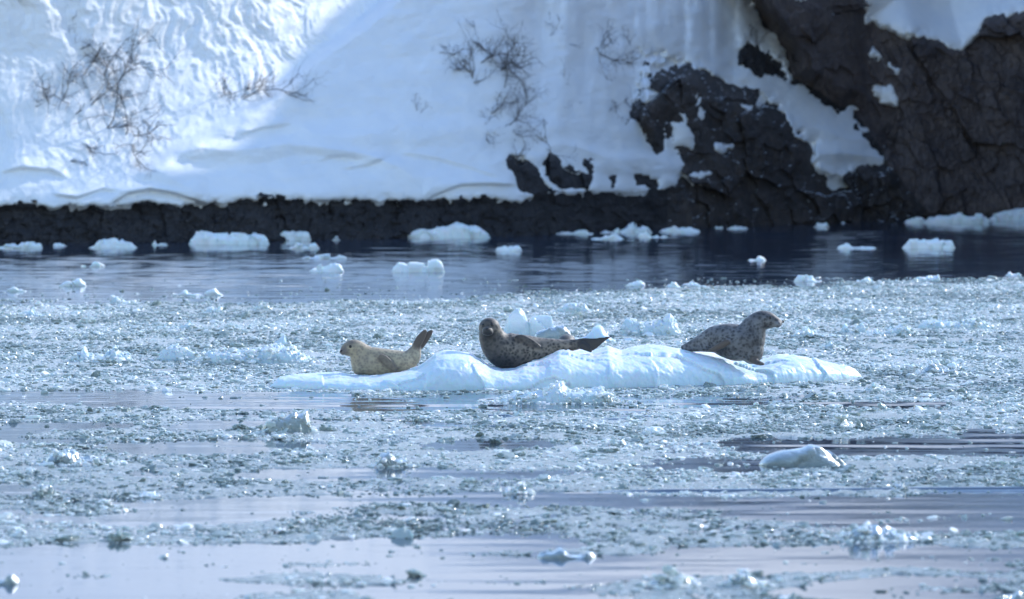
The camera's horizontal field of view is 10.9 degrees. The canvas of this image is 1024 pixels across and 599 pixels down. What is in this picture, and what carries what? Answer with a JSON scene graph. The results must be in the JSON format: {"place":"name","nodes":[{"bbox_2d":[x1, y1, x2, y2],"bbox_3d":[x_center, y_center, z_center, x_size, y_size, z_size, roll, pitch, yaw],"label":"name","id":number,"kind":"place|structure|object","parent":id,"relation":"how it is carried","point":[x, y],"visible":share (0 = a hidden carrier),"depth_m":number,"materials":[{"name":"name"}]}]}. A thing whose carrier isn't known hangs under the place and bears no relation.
{"place":"outdoors","nodes":[
{"label":"outdoors","id":0,"kind":"place"},
{"bbox_2d":[0,7,884,244],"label":"rocky shore","id":1,"kind":"structure","parent":0,"point":[542,211],"depth_m":135.67,"materials":[{"name":"stone"}]},
{"bbox_2d":[634,60,929,227],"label":"rock outcrop","id":2,"kind":"object","parent":1,"relation":"on","point":[763,171],"visible":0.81,"depth_m":152.10,"materials":[{"name":"stone"}]},
{"bbox_2d":[0,221,1023,598],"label":"sea water","id":3,"kind":"structure","parent":0,"point":[276,271],"depth_m":48.88,"materials":[{"name":"blue liquid"}]},
{"bbox_2d":[0,574,18,584],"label":"ice mound","id":4,"kind":"object","parent":3,"relation":"on","point":[11,579],"visible":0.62,"depth_m":34.71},
{"bbox_2d":[8,287,23,291],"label":"drift ice","id":5,"kind":"structure","parent":3,"relation":"on","point":[13,289],"depth_m":93.79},
{"bbox_2d":[0,241,41,248],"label":"drift ice","id":6,"kind":"structure","parent":3,"relation":"on","point":[27,245],"depth_m":124.97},
{"bbox_2d":[22,308,47,315],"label":"ice mound","id":7,"kind":"object","parent":3,"relation":"on","point":[31,312],"visible":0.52,"depth_m":81.82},
{"bbox_2d":[39,485,53,494],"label":"ice mound","id":8,"kind":"object","parent":3,"relation":"on","point":[50,490],"visible":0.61,"depth_m":42.71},
{"bbox_2d":[52,534,79,540],"bbox_3d":[-3.197,1.711,38.336,0.237,0.089,0.244,0,2,0],"label":"ice chunk","id":9,"kind":"object","parent":3,"relation":"on","point":[68,537],"visible":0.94,"depth_m":38.26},
{"bbox_2d":[59,278,85,285],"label":"drift ice","id":10,"kind":"structure","parent":3,"relation":"on","point":[79,282],"depth_m":96.77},
{"bbox_2d":[41,448,104,464],"bbox_3d":[-3.790,1.416,46.814,0.669,0.235,0.391,0,2,0],"label":"ice mound","id":11,"kind":"object","parent":3,"relation":"on","point":[66,458],"visible":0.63,"depth_m":46.68,"materials":[{"name":"ice"}]},
{"bbox_2d":[71,345,132,361],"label":"ice mound","id":12,"kind":"object","parent":3,"relation":"on","point":[84,353],"visible":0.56,"depth_m":66.53,"materials":[{"name":"ice"}]},
{"bbox_2d":[98,499,111,504],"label":"ice chunk","id":13,"kind":"object","parent":3,"relation":"on","point":[106,501],"visible":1,"depth_m":41.72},
{"bbox_2d":[90,238,136,247],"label":"drift ice","id":14,"kind":"structure","parent":3,"relation":"on","point":[111,243],"depth_m":125.28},
{"bbox_2d":[110,296,134,303],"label":"ice mound","id":15,"kind":"object","parent":3,"relation":"on","point":[123,301],"visible":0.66,"depth_m":87.45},
{"bbox_2d":[139,491,160,496],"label":"ice chunk","id":16,"kind":"object","parent":3,"relation":"on","point":[151,493],"visible":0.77,"depth_m":42.72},
{"bbox_2d":[157,345,198,360],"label":"ice mound","id":17,"kind":"object","parent":3,"relation":"on","point":[166,354],"visible":0.56,"depth_m":66.72,"materials":[{"name":"ice"}]},
{"bbox_2d":[163,320,192,328],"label":"ice mound","id":18,"kind":"object","parent":3,"relation":"on","point":[188,323],"visible":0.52,"depth_m":76.86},
{"bbox_2d":[176,523,192,529],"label":"ice chunk","id":19,"kind":"object","parent":3,"relation":"on","point":[185,526],"visible":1,"depth_m":39.38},
{"bbox_2d":[173,290,202,295],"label":"drift ice","id":20,"kind":"structure","parent":3,"relation":"on","point":[184,293],"depth_m":91.56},
{"bbox_2d":[204,288,222,295],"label":"drift ice","id":21,"kind":"structure","parent":3,"relation":"on","point":[214,291],"depth_m":91.65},
{"bbox_2d":[209,530,230,536],"bbox_3d":[-2.100,1.700,38.716,0.166,0.076,0.120,0,2,0],"label":"ice chunk","id":22,"kind":"object","parent":3,"relation":"on","point":[219,533],"visible":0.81,"depth_m":38.69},
{"bbox_2d":[189,230,268,244],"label":"drift ice","id":23,"kind":"structure","parent":3,"relation":"on","point":[203,237],"depth_m":129.10,"materials":[{"name":"ice"}]},
{"bbox_2d":[232,424,246,428],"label":"ice chunk","id":24,"kind":"object","parent":3,"relation":"on","point":[239,426],"visible":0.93,"depth_m":51.98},
{"bbox_2d":[202,344,311,363],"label":"ice mound","id":25,"kind":"object","parent":3,"relation":"on","point":[282,354],"visible":0.53,"depth_m":65.96,"materials":[{"name":"ice"}]},
{"bbox_2d":[275,335,291,345],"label":"ice mound","id":26,"kind":"object","parent":3,"relation":"on","point":[282,340],"visible":0.23,"depth_m":69.42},
{"bbox_2d":[261,410,311,433],"bbox_3d":[-2.158,1.218,51.391,0.514,0.324,0.302,0,2,0],"label":"ice mound","id":27,"kind":"object","parent":3,"relation":"on","point":[299,422],"visible":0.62,"depth_m":51.28,"materials":[{"name":"ice"}]},
{"bbox_2d":[280,231,310,240],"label":"drift ice","id":28,"kind":"structure","parent":3,"relation":"on","point":[297,236],"depth_m":133.15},
{"bbox_2d":[290,458,310,463],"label":"ice chunk","id":29,"kind":"object","parent":3,"relation":"on","point":[294,460],"visible":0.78,"depth_m":46.88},
{"bbox_2d":[288,243,319,248],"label":"drift ice","id":30,"kind":"structure","parent":3,"relation":"on","point":[302,246],"depth_m":124.86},
{"bbox_2d":[303,254,346,258],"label":"drift ice","id":31,"kind":"structure","parent":3,"relation":"on","point":[326,256],"depth_m":115.78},
{"bbox_2d":[309,263,343,271],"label":"drift ice","id":32,"kind":"structure","parent":3,"relation":"on","point":[333,267],"depth_m":105.67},
{"bbox_2d":[374,452,408,466],"bbox_3d":[-1.033,1.430,46.486,0.325,0.230,0.201,0,2,0],"label":"ice mound","id":33,"kind":"object","parent":3,"relation":"on","point":[391,461],"visible":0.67,"depth_m":46.42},
{"bbox_2d":[406,569,426,575],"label":"ice chunk","id":34,"kind":"object","parent":3,"relation":"on","point":[412,572],"visible":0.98,"depth_m":35.30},
{"bbox_2d":[392,259,444,271],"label":"drift ice","id":35,"kind":"structure","parent":3,"relation":"on","point":[434,265],"depth_m":105.79,"materials":[{"name":"ice"}]},
{"bbox_2d":[407,222,489,237],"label":"drift ice","id":36,"kind":"structure","parent":3,"relation":"on","point":[457,230],"depth_m":135.77,"materials":[{"name":"ice"}]},
{"bbox_2d":[461,478,475,482],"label":"ice chunk","id":37,"kind":"object","parent":3,"relation":"on","point":[469,480],"visible":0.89,"depth_m":44.35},
{"bbox_2d":[460,407,477,411],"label":"ice chunk","id":38,"kind":"object","parent":3,"relation":"on","point":[468,409],"visible":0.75,"depth_m":55.08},
{"bbox_2d":[496,451,518,458],"bbox_3d":[-0.041,1.400,47.568,0.206,0.110,0.199,0,2,0],"label":"ice chunk","id":39,"kind":"object","parent":3,"relation":"on","point":[505,455],"visible":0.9,"depth_m":47.55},
{"bbox_2d":[496,245,521,250],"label":"drift ice","id":40,"kind":"structure","parent":3,"relation":"on","point":[510,248],"depth_m":122.47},
{"bbox_2d":[0,276,1023,598],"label":"slush ice","id":41,"kind":"structure","parent":3,"relation":"on","point":[516,514],"depth_m":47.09,"materials":[{"name":"ice"}]},
{"bbox_2d":[0,440,12,446],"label":"ice chunk","id":42,"kind":"object","parent":41,"relation":"on","point":[4,443],"visible":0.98,"depth_m":49.21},
{"bbox_2d":[25,415,41,418],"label":"ice chunk","id":43,"kind":"object","parent":41,"relation":"on","point":[33,416],"visible":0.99,"depth_m":53.77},
{"bbox_2d":[78,317,95,323],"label":"ice chunk","id":44,"kind":"object","parent":41,"relation":"on","point":[87,320],"visible":0.68,"depth_m":78.96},
{"bbox_2d":[90,370,100,376],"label":"ice chunk","id":45,"kind":"object","parent":41,"relation":"on","point":[96,373],"visible":0.59,"depth_m":62.67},
{"bbox_2d":[106,531,132,540],"bbox_3d":[-2.799,1.710,38.343,0.203,0.131,0.274,0,2,0],"label":"ice chunk","id":46,"kind":"object","parent":41,"relation":"on","point":[120,536],"visible":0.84,"depth_m":38.25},
{"bbox_2d":[229,343,246,347],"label":"ice chunk","id":47,"kind":"object","parent":41,"relation":"on","point":[237,345],"visible":0.63,"depth_m":70.33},
{"bbox_2d":[236,311,251,316],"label":"ice chunk","id":48,"kind":"object","parent":41,"relation":"on","point":[247,313],"visible":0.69,"depth_m":81.58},
{"bbox_2d":[260,410,275,415],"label":"ice chunk","id":49,"kind":"object","parent":41,"relation":"on","point":[266,412],"visible":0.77,"depth_m":54.22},
{"bbox_2d":[319,426,336,430],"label":"ice chunk","id":50,"kind":"object","parent":41,"relation":"on","point":[322,428],"visible":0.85,"depth_m":51.66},
{"bbox_2d":[364,526,384,529],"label":"ice chunk","id":51,"kind":"object","parent":41,"relation":"on","point":[376,527],"visible":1,"depth_m":39.23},
{"bbox_2d":[388,527,413,537],"bbox_3d":[-0.797,1.698,38.591,0.209,0.124,0.122,1,2,30],"label":"ice chunk","id":52,"kind":"object","parent":41,"relation":"on","point":[403,532],"visible":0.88,"depth_m":38.57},
{"bbox_2d":[446,499,459,505],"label":"ice chunk","id":53,"kind":"object","parent":41,"relation":"on","point":[450,501],"visible":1,"depth_m":41.78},
{"bbox_2d":[473,411,487,417],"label":"ice chunk","id":54,"kind":"object","parent":41,"relation":"on","point":[479,414],"visible":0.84,"depth_m":54.13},
{"bbox_2d":[534,474,550,480],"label":"ice chunk","id":55,"kind":"object","parent":41,"relation":"on","point":[541,477],"visible":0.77,"depth_m":44.62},
{"bbox_2d":[598,446,619,452],"bbox_3d":[0.872,1.373,48.454,0.201,0.092,0.175,1,2,18],"label":"ice chunk","id":56,"kind":"object","parent":41,"relation":"on","point":[609,449],"visible":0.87,"depth_m":48.41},
{"bbox_2d":[642,427,665,433],"bbox_3d":[1.357,1.268,51.341,0.239,0.106,0.250,0,2,0],"label":"ice chunk","id":57,"kind":"object","parent":41,"relation":"on","point":[651,430],"visible":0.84,"depth_m":51.27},
{"bbox_2d":[751,570,763,575],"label":"ice chunk","id":58,"kind":"object","parent":41,"relation":"on","point":[758,573],"visible":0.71,"depth_m":35.36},
{"bbox_2d":[802,392,818,399],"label":"ice chunk","id":59,"kind":"object","parent":41,"relation":"on","point":[812,395],"visible":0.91,"depth_m":57.53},
{"bbox_2d":[834,414,848,426],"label":"ice mound","id":60,"kind":"object","parent":41,"relation":"on","point":[840,420],"visible":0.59,"depth_m":52.25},
{"bbox_2d":[856,418,869,426],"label":"ice chunk","id":61,"kind":"object","parent":41,"relation":"on","point":[860,422],"visible":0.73,"depth_m":52.12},
{"bbox_2d":[920,424,939,428],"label":"ice chunk","id":62,"kind":"object","parent":41,"relation":"on","point":[929,426],"visible":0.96,"depth_m":51.91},
{"bbox_2d":[999,585,1021,591],"bbox_3d":[3.168,1.847,34.208,0.151,0.059,0.151,1,2,21],"label":"ice chunk","id":63,"kind":"object","parent":41,"relation":"on","point":[1004,588],"visible":0.76,"depth_m":34.18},
{"bbox_2d":[504,308,529,335],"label":"ice mound","id":64,"kind":"object","parent":3,"relation":"on","point":[517,322],"visible":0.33,"depth_m":73.88,"materials":[{"name":"ice"}]},
{"bbox_2d":[512,484,527,491],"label":"ice mound","id":65,"kind":"object","parent":3,"relation":"on","point":[521,488],"visible":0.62,"depth_m":43.08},
{"bbox_2d":[529,315,553,335],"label":"ice mound","id":66,"kind":"object","parent":3,"relation":"on","point":[538,323],"visible":0.45,"depth_m":73.89,"materials":[{"name":"ice"}]},
{"bbox_2d":[535,325,570,338],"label":"ice mound","id":67,"kind":"object","parent":3,"relation":"on","point":[557,332],"visible":0.29,"depth_m":72.22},
{"bbox_2d":[500,381,614,402],"bbox_3d":[0.472,1.024,57.151,1.306,0.327,0.760,0,2,0],"label":"ice mound","id":68,"kind":"object","parent":3,"relation":"on","point":[559,397],"visible":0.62,"depth_m":56.84,"materials":[{"name":"ice"}]},
{"bbox_2d":[269,344,860,390],"bbox_3d":[0.834,0.846,61.034,7.222,0.662,2.362,-1,2,-19],"label":"ice floe","id":69,"kind":"object","parent":3,"relation":"on","point":[646,365],"visible":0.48,"depth_m":60.13,"materials":[{"name":"ice"}]},
{"bbox_2d":[340,330,432,374],"bbox_3d":[-1.415,0.604,60.590,1.047,0.537,0.333,0,2,0],"label":"seal","id":70,"kind":"object","parent":69,"relation":"on","point":[366,359],"visible":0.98,"depth_m":60.50,"materials":[{"name":"fur"}]},
{"bbox_2d":[479,318,610,367],"bbox_3d":[0.347,0.490,60.708,1.493,0.585,0.426,0,2,-13],"label":"seal","id":71,"kind":"object","parent":69,"relation":"on","point":[500,348],"visible":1,"depth_m":60.50,"materials":[{"name":"fur"}]},
{"bbox_2d":[681,310,783,364],"bbox_3d":[2.508,0.432,61.058,1.166,0.616,0.444,0,2,0],"label":"seal","id":72,"kind":"object","parent":69,"relation":"on","point":[744,340],"visible":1,"depth_m":60.94,"materials":[{"name":"grey fur"}]},
{"bbox_2d":[536,547,596,558],"bbox_3d":[0.374,1.785,36.833,0.421,0.166,0.244,0,2,0],"label":"ice mound","id":73,"kind":"object","parent":3,"relation":"on","point":[559,553],"visible":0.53,"depth_m":36.74,"materials":[{"name":"ice"}]},
{"bbox_2d":[559,334,574,339],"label":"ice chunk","id":74,"kind":"object","parent":3,"relation":"on","point":[566,336],"visible":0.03,"depth_m":62.13,"materials":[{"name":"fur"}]},
{"bbox_2d":[553,303,590,312],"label":"ice mound","id":75,"kind":"object","parent":3,"relation":"on","point":[575,306],"visible":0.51,"depth_m":83.30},
{"bbox_2d":[556,230,592,233],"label":"drift ice","id":76,"kind":"structure","parent":3,"relation":"on","point":[581,232],"depth_m":140.68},
{"bbox_2d":[574,325,633,341],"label":"ice mound","id":77,"kind":"object","parent":3,"relation":"on","point":[597,331],"visible":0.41,"depth_m":72.66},
{"bbox_2d":[592,233,622,238],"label":"drift ice","id":78,"kind":"structure","parent":3,"relation":"on","point":[614,236],"depth_m":134.65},
{"bbox_2d":[612,437,627,446],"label":"ice mound","id":79,"kind":"object","parent":3,"relation":"on","point":[620,444],"visible":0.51,"depth_m":49.13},
{"bbox_2d":[600,222,651,232],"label":"drift ice","id":80,"kind":"structure","parent":3,"relation":"on","point":[631,228],"depth_m":142.13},
{"bbox_2d":[626,280,644,286],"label":"drift ice","id":81,"kind":"structure","parent":3,"relation":"on","point":[638,283],"depth_m":96.71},
{"bbox_2d":[619,313,680,335],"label":"ice mound","id":82,"kind":"object","parent":3,"relation":"on","point":[629,324],"visible":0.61,"depth_m":74.50,"materials":[{"name":"ice"}]},
{"bbox_2d":[636,232,667,237],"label":"drift ice","id":83,"kind":"structure","parent":3,"relation":"on","point":[644,235],"depth_m":136.61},
{"bbox_2d":[650,571,691,585],"bbox_3d":[1.020,1.843,34.547,0.285,0.202,0.179,0,2,0],"label":"ice mound","id":84,"kind":"object","parent":3,"relation":"on","point":[662,582],"visible":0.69,"depth_m":34.50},
{"bbox_2d":[665,282,680,287],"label":"drift ice","id":85,"kind":"structure","parent":3,"relation":"on","point":[673,285],"depth_m":95.83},
{"bbox_2d":[660,226,699,231],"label":"drift ice","id":86,"kind":"structure","parent":3,"relation":"on","point":[681,229],"depth_m":142.96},
{"bbox_2d":[681,281,714,286],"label":"drift ice","id":87,"kind":"structure","parent":3,"relation":"on","point":[691,284],"depth_m":96.27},
{"bbox_2d":[727,571,756,585],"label":"ice mound","id":88,"kind":"object","parent":3,"relation":"on","point":[739,580],"visible":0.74,"depth_m":34.47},
{"bbox_2d":[748,256,765,260],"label":"drift ice","id":89,"kind":"structure","parent":3,"relation":"on","point":[759,258],"depth_m":114.27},
{"bbox_2d":[750,433,768,437],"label":"ice chunk","id":90,"kind":"object","parent":3,"relation":"on","point":[763,435],"visible":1,"depth_m":50.71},
{"bbox_2d":[758,444,845,466],"bbox_3d":[2.523,1.396,46.682,0.778,0.284,0.468,0,2,0],"label":"ice mound","id":91,"kind":"object","parent":3,"relation":"on","point":[810,455],"visible":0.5,"depth_m":46.51,"materials":[{"name":"ice"}]},
{"bbox_2d":[794,275,820,281],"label":"drift ice","id":92,"kind":"structure","parent":3,"relation":"on","point":[803,278],"depth_m":99.35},
{"bbox_2d":[794,326,836,336],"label":"ice mound","id":93,"kind":"object","parent":3,"relation":"on","point":[810,333],"visible":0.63,"depth_m":74.20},
{"bbox_2d":[813,223,828,227],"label":"drift ice","id":94,"kind":"structure","parent":3,"relation":"on","point":[821,225],"depth_m":149.39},
{"bbox_2d":[812,470,839,472],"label":"ice chunk","id":95,"kind":"object","parent":3,"relation":"on","point":[822,471],"visible":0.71,"depth_m":45.59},
{"bbox_2d":[840,322,866,332],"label":"ice mound","id":96,"kind":"object","parent":3,"relation":"on","point":[845,330],"visible":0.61,"depth_m":75.38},
{"bbox_2d":[838,243,874,248],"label":"drift ice","id":97,"kind":"structure","parent":3,"relation":"on","point":[845,245],"depth_m":124.96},
{"bbox_2d":[839,525,918,541],"bbox_3d":[2.602,1.710,38.344,0.639,0.215,0.368,0,2,0],"label":"ice mound","id":98,"kind":"object","parent":3,"relation":"on","point":[873,529],"visible":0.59,"depth_m":38.23,"materials":[{"name":"ice"}]},
{"bbox_2d":[877,402,887,409],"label":"ice chunk","id":99,"kind":"object","parent":3,"relation":"on","point":[881,406],"visible":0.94,"depth_m":55.52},
{"bbox_2d":[873,325,915,334],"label":"ice mound","id":100,"kind":"object","parent":3,"relation":"on","point":[895,330],"visible":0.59,"depth_m":74.80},
{"bbox_2d":[904,217,925,222],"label":"drift ice","id":101,"kind":"structure","parent":3,"relation":"on","point":[917,220],"depth_m":155.84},
{"bbox_2d":[912,274,939,280],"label":"drift ice","id":102,"kind":"structure","parent":3,"relation":"on","point":[929,278],"depth_m":99.88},
{"bbox_2d":[902,238,954,247],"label":"drift ice","id":103,"kind":"structure","parent":3,"relation":"on","point":[924,243],"depth_m":125.37,"materials":[{"name":"ice"}]},
{"bbox_2d":[920,363,956,373],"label":"ice mound","id":104,"kind":"object","parent":3,"relation":"on","point":[928,368],"visible":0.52,"depth_m":63.29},
{"bbox_2d":[914,317,992,328],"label":"ice mound","id":105,"kind":"object","parent":3,"relation":"on","point":[938,322],"visible":0.48,"depth_m":76.94,"materials":[{"name":"ice"}]},
{"bbox_2d":[924,212,990,223],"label":"drift ice","id":106,"kind":"structure","parent":3,"relation":"on","point":[961,218],"depth_m":155.28,"materials":[{"name":"ice"}]},
{"bbox_2d":[989,208,1023,220],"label":"drift ice","id":107,"kind":"structure","parent":3,"relation":"on","point":[1016,214],"depth_m":159.29,"materials":[{"name":"ice"}]},
{"bbox_2d":[998,591,1023,598],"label":"ice mound","id":108,"kind":"object","parent":3,"relation":"on","point":[1018,595],"visible":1,"depth_m":33.50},
{"bbox_2d":[0,0,1023,211],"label":"snow slope","id":109,"kind":"structure","parent":0,"point":[362,128],"depth_m":137.20,"materials":[{"name":"snow"}]},
{"bbox_2d":[28,11,158,118],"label":"bare bush","id":110,"kind":"object","parent":109,"relation":"on","point":[68,81],"visible":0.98,"depth_m":131.98,"materials":[{"name":"brown plant"}]},
{"bbox_2d":[61,14,184,176],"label":"bare bush","id":111,"kind":"object","parent":109,"relation":"on","point":[116,106],"visible":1,"depth_m":131.93,"materials":[{"name":"brown plant"}]},
{"bbox_2d":[212,56,331,104],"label":"bare bush","id":112,"kind":"object","parent":109,"relation":"on","point":[259,86],"visible":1,"depth_m":135.21,"materials":[{"name":"brown plant"}]},
{"bbox_2d":[433,10,547,114],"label":"bare bush","id":113,"kind":"object","parent":109,"relation":"on","point":[507,54],"visible":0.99,"depth_m":140.79,"materials":[{"name":"brown plant"}]},
{"bbox_2d":[478,70,550,152],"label":"bare bush","id":114,"kind":"object","parent":109,"relation":"on","point":[526,103],"visible":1,"depth_m":140.38,"materials":[{"name":"brown plant"}]},
{"bbox_2d":[513,116,577,163],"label":"bare bush","id":115,"kind":"object","parent":109,"relation":"on","point":[544,124],"visible":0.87,"depth_m":141.12,"materials":[{"name":"brown plant"}]},
{"bbox_2d":[546,11,652,107],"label":"bare bush","id":116,"kind":"object","parent":109,"relation":"on","point":[615,60],"visible":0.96,"depth_m":145.21,"materials":[{"name":"brown plant"}]},
{"bbox_2d":[608,25,658,124],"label":"bare bush","id":117,"kind":"object","parent":109,"relation":"on","point":[615,104],"visible":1,"depth_m":146.44,"materials":[{"name":"brown plant"}]},
{"bbox_2d":[746,10,795,67],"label":"bare bush","id":118,"kind":"object","parent":109,"relation":"on","point":[757,34],"visible":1,"depth_m":155.53,"materials":[{"name":"brown plant"}]},
{"bbox_2d":[752,0,1023,218],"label":"sea cliff","id":119,"kind":"structure","parent":0,"point":[947,133],"depth_m":160.34,"materials":[{"name":"stone"}]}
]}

